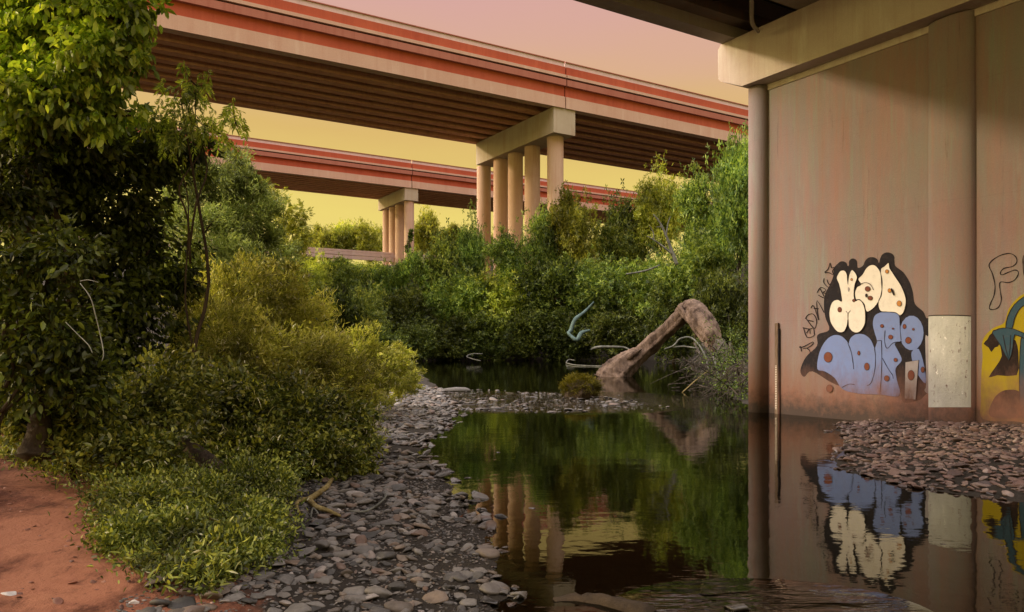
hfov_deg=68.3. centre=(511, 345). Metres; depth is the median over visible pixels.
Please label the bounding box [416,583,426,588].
stone
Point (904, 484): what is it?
stone
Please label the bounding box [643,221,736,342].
bank tree
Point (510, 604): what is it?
stone
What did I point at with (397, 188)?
highway overpass
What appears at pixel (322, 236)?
distant tree
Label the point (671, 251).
dead branch
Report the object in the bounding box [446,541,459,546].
stone
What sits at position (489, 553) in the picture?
stone
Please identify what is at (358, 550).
stone
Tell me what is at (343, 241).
distant tree
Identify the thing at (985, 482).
stone
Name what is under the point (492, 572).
stone
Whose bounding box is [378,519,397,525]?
stone
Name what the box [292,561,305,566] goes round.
stone
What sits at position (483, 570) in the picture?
stone
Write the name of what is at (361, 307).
bank bush
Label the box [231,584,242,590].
stone
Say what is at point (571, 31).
sky
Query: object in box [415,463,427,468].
stone
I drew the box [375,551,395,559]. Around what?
stone
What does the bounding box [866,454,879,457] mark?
stone
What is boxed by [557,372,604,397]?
grass tuft
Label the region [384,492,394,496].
stone
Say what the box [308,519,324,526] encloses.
stone
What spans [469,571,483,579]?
stone
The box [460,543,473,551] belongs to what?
stone
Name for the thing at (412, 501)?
stone
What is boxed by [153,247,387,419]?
golden bush
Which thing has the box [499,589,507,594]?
stone
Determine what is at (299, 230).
locust tree
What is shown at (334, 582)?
stone
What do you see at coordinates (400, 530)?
stone
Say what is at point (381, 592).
stone
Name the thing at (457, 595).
stone
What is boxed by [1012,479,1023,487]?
stone
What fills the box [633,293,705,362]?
bank bush
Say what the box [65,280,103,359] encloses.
white vine
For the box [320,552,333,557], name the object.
stone
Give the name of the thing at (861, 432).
gravel
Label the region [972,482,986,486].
stone
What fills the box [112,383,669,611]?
gravel
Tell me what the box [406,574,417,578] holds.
stone
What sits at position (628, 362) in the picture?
fallen log
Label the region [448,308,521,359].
bank bush
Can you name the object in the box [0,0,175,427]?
maple tree
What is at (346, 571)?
stone
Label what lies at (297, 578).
stone
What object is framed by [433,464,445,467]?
stone
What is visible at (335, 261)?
bank bush
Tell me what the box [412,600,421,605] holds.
stone
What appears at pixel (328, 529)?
stone
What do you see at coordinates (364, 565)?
stone
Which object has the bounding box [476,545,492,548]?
stone
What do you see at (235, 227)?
grey willow tree
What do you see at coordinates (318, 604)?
stone
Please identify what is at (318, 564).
stone
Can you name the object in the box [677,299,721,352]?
broken trunk
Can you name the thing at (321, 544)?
stone
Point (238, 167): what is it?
tree
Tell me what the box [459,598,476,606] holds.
stone
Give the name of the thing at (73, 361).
broadleaf shrub
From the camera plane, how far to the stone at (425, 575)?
5.69 m
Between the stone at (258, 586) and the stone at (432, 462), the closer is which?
the stone at (258, 586)
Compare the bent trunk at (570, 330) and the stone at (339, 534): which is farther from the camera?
the bent trunk at (570, 330)
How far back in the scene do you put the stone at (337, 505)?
7.75 m
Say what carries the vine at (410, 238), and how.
on the highway overpass at (397, 188)
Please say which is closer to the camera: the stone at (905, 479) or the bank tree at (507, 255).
the stone at (905, 479)
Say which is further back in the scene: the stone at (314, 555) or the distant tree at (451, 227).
the distant tree at (451, 227)
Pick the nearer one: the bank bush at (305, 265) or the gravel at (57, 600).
the gravel at (57, 600)
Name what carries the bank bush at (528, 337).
on the ground
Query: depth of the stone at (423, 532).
6.87 m
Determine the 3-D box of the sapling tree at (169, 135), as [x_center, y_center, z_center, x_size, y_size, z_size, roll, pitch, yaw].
[-4.076,-1.056,9.668,1.458,5.065,1.134,0,0,0]
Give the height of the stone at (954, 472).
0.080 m
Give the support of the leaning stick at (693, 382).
on the brush pile
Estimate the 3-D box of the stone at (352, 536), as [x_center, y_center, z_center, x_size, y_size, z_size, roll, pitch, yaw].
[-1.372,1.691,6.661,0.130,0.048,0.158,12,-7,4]
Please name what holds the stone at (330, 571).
on the ground
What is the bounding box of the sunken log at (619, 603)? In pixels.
[553,593,655,611]
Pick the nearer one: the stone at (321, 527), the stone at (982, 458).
the stone at (321, 527)
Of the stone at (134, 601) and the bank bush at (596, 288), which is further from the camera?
the bank bush at (596, 288)
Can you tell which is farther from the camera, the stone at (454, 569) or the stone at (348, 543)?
the stone at (348, 543)
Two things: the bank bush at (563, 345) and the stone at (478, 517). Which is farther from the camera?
the bank bush at (563, 345)
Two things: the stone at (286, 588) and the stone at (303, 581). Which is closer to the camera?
the stone at (286, 588)
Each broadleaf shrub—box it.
[0,212,145,435]
[0,335,241,480]
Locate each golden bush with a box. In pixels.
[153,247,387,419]
[176,352,390,481]
[320,315,427,410]
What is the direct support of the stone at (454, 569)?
on the ground
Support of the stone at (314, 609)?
on the ground
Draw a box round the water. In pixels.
[415,360,1023,611]
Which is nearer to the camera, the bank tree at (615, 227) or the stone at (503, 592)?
the stone at (503, 592)
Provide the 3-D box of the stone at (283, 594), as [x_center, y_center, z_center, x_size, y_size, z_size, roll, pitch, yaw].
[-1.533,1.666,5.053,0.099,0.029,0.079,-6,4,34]
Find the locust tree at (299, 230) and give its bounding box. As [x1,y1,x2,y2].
[257,178,317,281]
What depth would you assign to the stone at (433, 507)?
8.11 m
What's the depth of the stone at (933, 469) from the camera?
10.34 m
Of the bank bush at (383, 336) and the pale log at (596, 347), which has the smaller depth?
the pale log at (596, 347)
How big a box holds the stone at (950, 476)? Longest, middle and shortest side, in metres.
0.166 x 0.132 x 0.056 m
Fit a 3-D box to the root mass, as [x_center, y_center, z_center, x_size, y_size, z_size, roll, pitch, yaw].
[9.691,0.883,37.825,3.019,2.572,3.674,0,0,0]
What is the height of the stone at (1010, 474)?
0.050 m
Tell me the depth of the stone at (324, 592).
5.17 m
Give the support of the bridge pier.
on the ground
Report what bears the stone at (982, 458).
on the ground
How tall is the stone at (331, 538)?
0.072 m
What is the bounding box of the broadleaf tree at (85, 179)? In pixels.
[0,81,227,424]
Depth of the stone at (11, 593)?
4.56 m
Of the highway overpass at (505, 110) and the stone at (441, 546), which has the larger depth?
the highway overpass at (505, 110)
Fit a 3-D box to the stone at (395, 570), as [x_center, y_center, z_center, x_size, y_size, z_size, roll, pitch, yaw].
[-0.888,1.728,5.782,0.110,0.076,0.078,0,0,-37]
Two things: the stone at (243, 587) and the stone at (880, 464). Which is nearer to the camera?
the stone at (243, 587)
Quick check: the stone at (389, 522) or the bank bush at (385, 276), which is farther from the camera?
the bank bush at (385, 276)
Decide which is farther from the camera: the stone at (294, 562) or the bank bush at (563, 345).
the bank bush at (563, 345)
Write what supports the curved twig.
on the ground
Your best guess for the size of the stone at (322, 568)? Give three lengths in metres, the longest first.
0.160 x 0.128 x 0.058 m
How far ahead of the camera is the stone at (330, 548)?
6.23 m
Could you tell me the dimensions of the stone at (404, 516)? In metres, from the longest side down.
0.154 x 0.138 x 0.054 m
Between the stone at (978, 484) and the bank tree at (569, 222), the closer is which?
the stone at (978, 484)
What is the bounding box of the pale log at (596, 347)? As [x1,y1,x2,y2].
[590,346,628,349]
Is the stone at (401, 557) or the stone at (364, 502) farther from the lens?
the stone at (364, 502)
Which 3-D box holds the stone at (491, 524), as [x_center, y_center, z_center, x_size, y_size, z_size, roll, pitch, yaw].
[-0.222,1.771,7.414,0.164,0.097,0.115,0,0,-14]
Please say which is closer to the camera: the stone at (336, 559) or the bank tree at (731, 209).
the stone at (336, 559)
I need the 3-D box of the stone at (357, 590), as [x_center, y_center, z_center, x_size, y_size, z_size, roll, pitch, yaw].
[-1.107,1.727,5.285,0.164,0.069,0.150,-2,12,-3]
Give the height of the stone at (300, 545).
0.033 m
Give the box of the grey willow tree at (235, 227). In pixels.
[138,141,316,362]
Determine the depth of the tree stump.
6.94 m
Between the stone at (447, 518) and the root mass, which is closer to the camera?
the stone at (447, 518)
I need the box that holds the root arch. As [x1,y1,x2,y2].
[664,336,727,374]
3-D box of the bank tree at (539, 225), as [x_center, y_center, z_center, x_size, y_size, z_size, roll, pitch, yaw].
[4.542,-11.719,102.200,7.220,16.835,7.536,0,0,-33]
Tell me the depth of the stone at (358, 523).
7.08 m
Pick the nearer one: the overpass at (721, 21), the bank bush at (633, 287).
the overpass at (721, 21)
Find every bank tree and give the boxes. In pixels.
[390,246,442,307]
[407,217,476,309]
[452,199,493,278]
[478,222,547,298]
[516,198,561,272]
[540,180,608,270]
[584,178,655,279]
[626,150,687,262]
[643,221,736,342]
[666,158,738,277]
[702,120,747,297]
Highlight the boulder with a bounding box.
[443,387,470,391]
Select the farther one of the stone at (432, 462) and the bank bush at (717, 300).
the bank bush at (717, 300)
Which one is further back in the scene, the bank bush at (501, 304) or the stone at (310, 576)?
the bank bush at (501, 304)
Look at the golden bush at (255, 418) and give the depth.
9.44 m
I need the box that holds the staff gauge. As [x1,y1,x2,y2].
[775,323,779,413]
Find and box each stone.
[1,591,16,595]
[128,599,138,603]
[212,586,229,596]
[219,593,245,601]
[229,591,245,594]
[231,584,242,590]
[239,597,256,603]
[240,575,251,581]
[240,583,248,589]
[250,593,266,599]
[251,584,264,588]
[253,572,274,580]
[255,581,267,585]
[263,588,275,594]
[269,561,285,565]
[276,574,293,584]
[277,592,290,597]
[279,600,291,605]
[280,586,291,591]
[284,603,311,611]
[285,560,299,564]
[292,543,305,548]
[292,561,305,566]
[293,575,305,581]
[298,546,315,556]
[299,579,308,583]
[299,599,310,602]
[303,530,315,537]
[304,592,316,595]
[305,572,323,577]
[306,601,324,607]
[307,573,313,578]
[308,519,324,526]
[308,553,316,558]
[310,606,319,611]
[311,565,326,572]
[312,484,324,488]
[312,575,333,583]
[313,539,330,549]
[313,562,324,567]
[314,524,327,529]
[317,514,329,518]
[317,590,331,595]
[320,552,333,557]
[321,478,328,482]
[324,502,345,507]
[324,527,336,531]
[326,537,335,540]
[326,569,335,574]
[327,532,348,537]
[327,540,338,545]
[327,546,342,550]
[331,557,341,561]
[332,579,341,584]
[333,550,352,557]
[340,569,354,575]
[342,586,364,594]
[343,540,355,544]
[344,595,367,601]
[346,490,364,496]
[349,533,359,538]
[349,558,362,563]
[351,492,364,497]
[352,521,364,525]
[352,545,374,554]
[354,543,367,546]
[355,499,373,504]
[355,535,366,543]
[359,563,370,566]
[360,479,372,485]
[361,603,381,607]
[364,531,379,537]
[364,586,392,597]
[366,593,378,599]
[369,475,383,480]
[371,568,382,573]
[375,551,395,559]
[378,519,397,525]
[378,534,397,540]
[383,470,399,474]
[383,472,396,478]
[384,438,392,443]
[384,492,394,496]
[384,601,413,611]
[387,481,397,485]
[388,567,403,573]
[388,581,404,590]
[391,483,406,490]
[392,514,401,520]
[394,499,405,504]
[395,545,405,549]
[396,554,408,560]
[397,461,408,464]
[398,528,408,532]
[399,509,409,513]
[399,513,410,518]
[401,569,411,573]
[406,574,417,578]
[407,499,422,505]
[410,529,427,536]
[412,522,429,529]
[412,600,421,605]
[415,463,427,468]
[416,581,431,586]
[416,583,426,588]
[417,455,432,458]
[420,471,431,476]
[421,573,431,577]
[422,590,448,603]
[425,504,440,510]
[428,498,440,504]
[429,460,438,465]
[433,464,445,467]
[435,544,445,548]
[436,471,449,477]
[441,585,455,588]
[442,516,453,520]
[443,571,460,581]
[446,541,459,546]
[452,567,462,571]
[452,574,468,582]
[454,492,467,495]
[454,592,466,599]
[458,586,469,590]
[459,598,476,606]
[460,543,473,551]
[460,570,473,577]
[467,578,477,582]
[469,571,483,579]
[470,567,487,573]
[471,514,480,522]
[472,492,488,499]
[475,548,499,558]
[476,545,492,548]
[478,596,499,604]
[479,582,501,595]
[481,512,491,515]
[484,520,496,530]
[486,571,496,574]
[490,574,501,577]
[491,580,509,592]
[494,514,507,517]
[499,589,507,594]
[506,602,516,606]
[509,591,526,597]
[724,603,749,610]
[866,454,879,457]
[871,463,886,466]
[888,468,899,474]
[897,482,907,486]
[899,470,912,474]
[899,477,913,481]
[908,476,923,479]
[911,484,923,488]
[914,470,926,474]
[926,468,938,471]
[933,421,949,427]
[942,475,954,478]
[947,470,961,475]
[952,463,969,467]
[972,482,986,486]
[976,456,989,459]
[977,480,991,484]
[999,465,1011,468]
[1002,490,1014,496]
[1003,473,1020,476]
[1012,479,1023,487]
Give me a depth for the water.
8.30 m
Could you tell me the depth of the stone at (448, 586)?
5.45 m
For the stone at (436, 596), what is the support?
on the ground
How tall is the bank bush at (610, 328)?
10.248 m
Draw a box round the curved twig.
[349,492,386,512]
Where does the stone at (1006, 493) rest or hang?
on the ground
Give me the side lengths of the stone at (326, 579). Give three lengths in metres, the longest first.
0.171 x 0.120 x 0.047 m
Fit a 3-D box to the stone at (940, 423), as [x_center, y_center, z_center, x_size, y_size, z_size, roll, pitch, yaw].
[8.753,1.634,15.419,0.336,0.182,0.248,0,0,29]
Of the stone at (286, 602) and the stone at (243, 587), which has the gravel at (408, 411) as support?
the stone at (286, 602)
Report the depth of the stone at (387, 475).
9.86 m
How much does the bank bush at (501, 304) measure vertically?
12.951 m
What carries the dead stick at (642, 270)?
on the ground
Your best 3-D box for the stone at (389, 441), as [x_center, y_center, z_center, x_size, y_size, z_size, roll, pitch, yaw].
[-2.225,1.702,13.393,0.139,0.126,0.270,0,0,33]
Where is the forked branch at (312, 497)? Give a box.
[295,477,340,516]
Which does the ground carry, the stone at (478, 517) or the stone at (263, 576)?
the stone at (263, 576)
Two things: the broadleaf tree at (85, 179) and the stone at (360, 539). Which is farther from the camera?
the broadleaf tree at (85, 179)
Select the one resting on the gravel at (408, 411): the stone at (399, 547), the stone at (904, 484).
the stone at (399, 547)
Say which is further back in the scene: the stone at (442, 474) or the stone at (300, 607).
the stone at (442, 474)
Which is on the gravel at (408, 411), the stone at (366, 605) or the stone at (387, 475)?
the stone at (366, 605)
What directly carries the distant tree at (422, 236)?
on the ground
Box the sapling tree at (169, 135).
[125,61,250,368]
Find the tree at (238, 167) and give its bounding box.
[212,146,271,212]
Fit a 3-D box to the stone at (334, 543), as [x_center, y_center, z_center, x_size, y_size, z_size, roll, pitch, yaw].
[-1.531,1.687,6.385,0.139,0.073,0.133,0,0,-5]
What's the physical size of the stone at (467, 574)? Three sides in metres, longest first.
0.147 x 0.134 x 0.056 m
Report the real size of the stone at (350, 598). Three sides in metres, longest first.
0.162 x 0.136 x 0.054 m
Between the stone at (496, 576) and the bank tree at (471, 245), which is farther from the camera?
the bank tree at (471, 245)
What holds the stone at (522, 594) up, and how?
on the gravel at (408, 411)
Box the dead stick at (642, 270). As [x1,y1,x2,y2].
[626,265,659,274]
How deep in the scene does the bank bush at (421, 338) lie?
88.43 m
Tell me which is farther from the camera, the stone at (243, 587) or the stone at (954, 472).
the stone at (954, 472)
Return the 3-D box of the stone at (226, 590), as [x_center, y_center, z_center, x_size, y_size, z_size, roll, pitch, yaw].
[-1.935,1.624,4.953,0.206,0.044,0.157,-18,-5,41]
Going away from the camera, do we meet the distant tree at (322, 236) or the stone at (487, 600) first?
the stone at (487, 600)
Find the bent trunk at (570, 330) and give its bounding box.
[567,301,593,341]
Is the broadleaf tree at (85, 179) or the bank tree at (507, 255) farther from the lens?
the bank tree at (507, 255)
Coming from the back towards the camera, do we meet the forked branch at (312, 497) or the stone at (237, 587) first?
the forked branch at (312, 497)
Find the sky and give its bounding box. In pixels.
[1,0,747,264]
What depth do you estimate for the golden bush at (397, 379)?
17.59 m
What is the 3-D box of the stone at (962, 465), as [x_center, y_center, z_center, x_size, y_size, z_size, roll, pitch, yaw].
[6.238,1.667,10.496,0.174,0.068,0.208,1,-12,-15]
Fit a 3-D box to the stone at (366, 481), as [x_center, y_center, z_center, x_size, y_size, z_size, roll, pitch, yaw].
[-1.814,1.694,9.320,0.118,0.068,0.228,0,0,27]
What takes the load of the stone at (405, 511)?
on the ground
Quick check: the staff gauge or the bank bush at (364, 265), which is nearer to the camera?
the staff gauge
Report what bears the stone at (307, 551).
on the ground
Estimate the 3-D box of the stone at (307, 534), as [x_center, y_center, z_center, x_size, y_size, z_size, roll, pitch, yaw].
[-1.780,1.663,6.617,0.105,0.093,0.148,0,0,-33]
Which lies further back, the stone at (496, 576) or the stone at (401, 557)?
the stone at (401, 557)
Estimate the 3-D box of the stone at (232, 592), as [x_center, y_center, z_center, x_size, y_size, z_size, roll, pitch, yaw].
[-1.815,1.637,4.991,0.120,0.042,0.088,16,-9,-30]
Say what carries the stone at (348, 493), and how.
on the ground
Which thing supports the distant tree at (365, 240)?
on the ground
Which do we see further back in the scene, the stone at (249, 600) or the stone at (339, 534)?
the stone at (339, 534)
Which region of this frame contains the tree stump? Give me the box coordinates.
[14,391,57,462]
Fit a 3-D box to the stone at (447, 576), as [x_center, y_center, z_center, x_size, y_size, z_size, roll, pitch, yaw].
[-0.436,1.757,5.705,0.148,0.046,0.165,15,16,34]
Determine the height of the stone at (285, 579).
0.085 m
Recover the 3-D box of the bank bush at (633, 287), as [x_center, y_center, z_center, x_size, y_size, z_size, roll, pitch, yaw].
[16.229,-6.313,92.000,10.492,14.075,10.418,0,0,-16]
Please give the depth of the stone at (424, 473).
10.30 m
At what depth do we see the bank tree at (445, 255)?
99.53 m
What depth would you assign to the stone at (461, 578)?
5.64 m
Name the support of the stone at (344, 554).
on the ground
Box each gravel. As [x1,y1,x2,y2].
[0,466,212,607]
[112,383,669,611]
[824,419,1023,501]
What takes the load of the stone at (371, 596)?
on the ground
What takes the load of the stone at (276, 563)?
on the ground
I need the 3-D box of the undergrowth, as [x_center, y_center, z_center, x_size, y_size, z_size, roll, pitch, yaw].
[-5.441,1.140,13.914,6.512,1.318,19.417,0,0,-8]
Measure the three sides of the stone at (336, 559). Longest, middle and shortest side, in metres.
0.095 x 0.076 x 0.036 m
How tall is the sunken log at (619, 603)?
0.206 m
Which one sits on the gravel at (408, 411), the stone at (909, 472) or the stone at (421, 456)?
the stone at (421, 456)
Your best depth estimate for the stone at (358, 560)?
5.96 m
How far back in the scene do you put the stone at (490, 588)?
5.44 m
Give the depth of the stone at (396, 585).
5.40 m
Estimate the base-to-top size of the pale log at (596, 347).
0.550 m
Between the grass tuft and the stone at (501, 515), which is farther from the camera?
the grass tuft
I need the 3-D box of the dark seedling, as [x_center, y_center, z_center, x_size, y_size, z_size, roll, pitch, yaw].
[-2.482,1.215,12.552,0.598,1.028,0.107,0,0,0]
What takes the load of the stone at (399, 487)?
on the ground
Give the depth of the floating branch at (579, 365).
67.20 m
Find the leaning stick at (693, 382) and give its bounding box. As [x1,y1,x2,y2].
[682,372,705,392]
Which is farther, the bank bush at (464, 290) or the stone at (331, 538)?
the bank bush at (464, 290)
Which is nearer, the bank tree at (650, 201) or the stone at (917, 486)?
the stone at (917, 486)
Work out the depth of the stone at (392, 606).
4.96 m
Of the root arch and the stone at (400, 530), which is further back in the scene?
the root arch
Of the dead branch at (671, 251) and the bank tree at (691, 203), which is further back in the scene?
the bank tree at (691, 203)
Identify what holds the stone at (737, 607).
in the water
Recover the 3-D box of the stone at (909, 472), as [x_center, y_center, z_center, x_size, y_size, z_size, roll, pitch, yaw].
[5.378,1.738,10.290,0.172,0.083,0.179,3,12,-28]
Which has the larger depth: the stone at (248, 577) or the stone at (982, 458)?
the stone at (982, 458)
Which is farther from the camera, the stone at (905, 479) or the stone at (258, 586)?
the stone at (905, 479)
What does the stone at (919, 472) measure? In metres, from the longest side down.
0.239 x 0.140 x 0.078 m
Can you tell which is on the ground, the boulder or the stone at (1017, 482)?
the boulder
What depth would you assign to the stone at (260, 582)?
5.23 m
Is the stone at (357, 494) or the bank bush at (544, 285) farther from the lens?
the bank bush at (544, 285)
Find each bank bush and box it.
[293,254,321,279]
[298,241,336,297]
[307,277,357,341]
[316,257,358,275]
[325,252,377,311]
[342,273,400,333]
[350,260,379,277]
[351,314,414,361]
[357,257,402,311]
[371,272,436,335]
[392,312,443,360]
[414,308,485,360]
[416,263,494,351]
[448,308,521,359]
[466,263,530,352]
[498,304,559,359]
[506,250,580,359]
[538,297,600,360]
[554,243,623,354]
[578,294,649,360]
[600,237,671,331]
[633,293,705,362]
[690,262,747,369]
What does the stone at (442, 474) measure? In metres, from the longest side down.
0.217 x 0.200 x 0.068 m
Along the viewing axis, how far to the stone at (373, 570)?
5.74 m
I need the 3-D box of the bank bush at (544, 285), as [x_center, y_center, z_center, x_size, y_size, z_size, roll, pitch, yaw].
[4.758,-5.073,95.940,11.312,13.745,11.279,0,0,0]
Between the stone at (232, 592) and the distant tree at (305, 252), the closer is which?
the stone at (232, 592)
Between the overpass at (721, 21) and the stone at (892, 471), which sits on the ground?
the stone at (892, 471)
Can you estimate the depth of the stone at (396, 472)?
10.16 m
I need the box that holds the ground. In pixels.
[0,264,1023,611]
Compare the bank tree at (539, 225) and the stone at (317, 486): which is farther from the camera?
the bank tree at (539, 225)
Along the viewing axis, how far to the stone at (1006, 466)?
10.33 m
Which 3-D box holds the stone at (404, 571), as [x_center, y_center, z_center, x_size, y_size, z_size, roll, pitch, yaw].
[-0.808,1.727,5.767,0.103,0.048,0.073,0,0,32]
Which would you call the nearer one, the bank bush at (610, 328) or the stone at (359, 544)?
the stone at (359, 544)
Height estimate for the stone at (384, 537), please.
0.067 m
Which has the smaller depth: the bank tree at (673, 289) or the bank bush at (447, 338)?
the bank tree at (673, 289)
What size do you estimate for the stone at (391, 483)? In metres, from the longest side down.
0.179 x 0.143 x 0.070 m
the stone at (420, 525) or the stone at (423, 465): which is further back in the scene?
the stone at (423, 465)
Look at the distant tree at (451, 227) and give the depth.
181.52 m
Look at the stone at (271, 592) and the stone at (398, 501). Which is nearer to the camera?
the stone at (271, 592)
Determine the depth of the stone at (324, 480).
9.08 m
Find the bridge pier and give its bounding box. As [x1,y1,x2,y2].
[718,0,1023,424]
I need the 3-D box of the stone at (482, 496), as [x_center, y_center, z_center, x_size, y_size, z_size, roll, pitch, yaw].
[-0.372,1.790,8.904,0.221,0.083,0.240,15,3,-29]
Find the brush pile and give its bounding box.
[653,311,747,400]
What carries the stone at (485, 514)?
on the ground
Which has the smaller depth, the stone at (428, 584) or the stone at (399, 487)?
the stone at (428, 584)
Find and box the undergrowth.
[0,400,392,603]
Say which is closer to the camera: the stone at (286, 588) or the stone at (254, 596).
the stone at (254, 596)
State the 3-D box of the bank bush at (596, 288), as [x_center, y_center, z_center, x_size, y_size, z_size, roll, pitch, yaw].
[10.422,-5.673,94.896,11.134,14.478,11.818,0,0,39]
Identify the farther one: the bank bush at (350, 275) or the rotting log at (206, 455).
the bank bush at (350, 275)
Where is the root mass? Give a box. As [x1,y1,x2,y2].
[684,338,741,381]
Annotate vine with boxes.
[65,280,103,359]
[404,228,413,252]
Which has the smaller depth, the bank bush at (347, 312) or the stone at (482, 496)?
the stone at (482, 496)
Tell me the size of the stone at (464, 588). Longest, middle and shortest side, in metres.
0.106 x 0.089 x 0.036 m
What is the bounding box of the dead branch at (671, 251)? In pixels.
[647,214,677,264]
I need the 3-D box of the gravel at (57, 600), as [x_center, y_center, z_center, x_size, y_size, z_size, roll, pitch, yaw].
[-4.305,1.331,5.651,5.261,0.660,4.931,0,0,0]
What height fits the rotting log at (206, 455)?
0.483 m
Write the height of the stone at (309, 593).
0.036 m
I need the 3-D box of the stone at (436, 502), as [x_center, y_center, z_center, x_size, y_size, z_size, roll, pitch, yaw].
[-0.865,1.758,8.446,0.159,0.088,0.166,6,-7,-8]
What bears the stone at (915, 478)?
on the ground
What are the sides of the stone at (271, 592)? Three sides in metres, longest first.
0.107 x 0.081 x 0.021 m
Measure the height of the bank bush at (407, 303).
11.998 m
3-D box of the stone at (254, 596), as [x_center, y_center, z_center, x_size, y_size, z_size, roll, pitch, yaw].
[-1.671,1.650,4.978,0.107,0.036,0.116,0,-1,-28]
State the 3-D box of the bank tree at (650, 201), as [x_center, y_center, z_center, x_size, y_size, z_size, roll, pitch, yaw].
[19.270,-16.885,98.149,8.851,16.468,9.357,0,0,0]
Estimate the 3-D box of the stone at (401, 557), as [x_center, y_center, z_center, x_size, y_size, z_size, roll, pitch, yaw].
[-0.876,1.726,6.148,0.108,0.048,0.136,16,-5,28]
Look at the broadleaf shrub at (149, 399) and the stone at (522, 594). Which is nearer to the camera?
the stone at (522, 594)
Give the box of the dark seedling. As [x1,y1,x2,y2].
[357,388,379,445]
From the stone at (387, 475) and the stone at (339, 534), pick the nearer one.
the stone at (339, 534)
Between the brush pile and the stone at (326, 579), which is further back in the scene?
the brush pile
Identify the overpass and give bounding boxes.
[87,127,713,264]
[89,0,747,326]
[574,0,818,43]
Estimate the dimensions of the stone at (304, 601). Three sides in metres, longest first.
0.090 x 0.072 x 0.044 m
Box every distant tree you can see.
[295,239,316,262]
[310,221,338,260]
[323,217,371,262]
[346,217,382,264]
[414,204,444,255]
[440,222,472,252]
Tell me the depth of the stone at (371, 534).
6.75 m
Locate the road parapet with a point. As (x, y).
(356, 254)
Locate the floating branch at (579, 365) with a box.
[566,359,597,365]
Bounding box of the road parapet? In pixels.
[82,239,430,263]
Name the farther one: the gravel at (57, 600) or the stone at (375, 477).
the stone at (375, 477)
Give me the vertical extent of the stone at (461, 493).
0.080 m
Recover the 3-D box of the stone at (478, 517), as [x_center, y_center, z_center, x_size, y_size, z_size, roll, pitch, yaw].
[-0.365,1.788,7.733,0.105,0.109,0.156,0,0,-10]
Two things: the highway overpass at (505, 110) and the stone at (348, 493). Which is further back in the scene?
the highway overpass at (505, 110)
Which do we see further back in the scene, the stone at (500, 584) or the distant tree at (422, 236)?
the distant tree at (422, 236)
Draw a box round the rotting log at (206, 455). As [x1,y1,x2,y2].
[178,436,243,485]
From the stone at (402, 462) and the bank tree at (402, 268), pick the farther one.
the bank tree at (402, 268)
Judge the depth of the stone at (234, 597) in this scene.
4.88 m
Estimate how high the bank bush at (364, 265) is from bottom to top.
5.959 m
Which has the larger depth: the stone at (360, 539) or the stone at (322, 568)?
the stone at (360, 539)
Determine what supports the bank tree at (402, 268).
on the ground
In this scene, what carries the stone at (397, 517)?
on the ground
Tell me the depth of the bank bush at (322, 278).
94.99 m
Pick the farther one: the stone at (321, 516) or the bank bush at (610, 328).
the bank bush at (610, 328)
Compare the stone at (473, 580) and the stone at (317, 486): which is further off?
the stone at (317, 486)
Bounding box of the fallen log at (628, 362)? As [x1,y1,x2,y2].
[594,303,685,376]

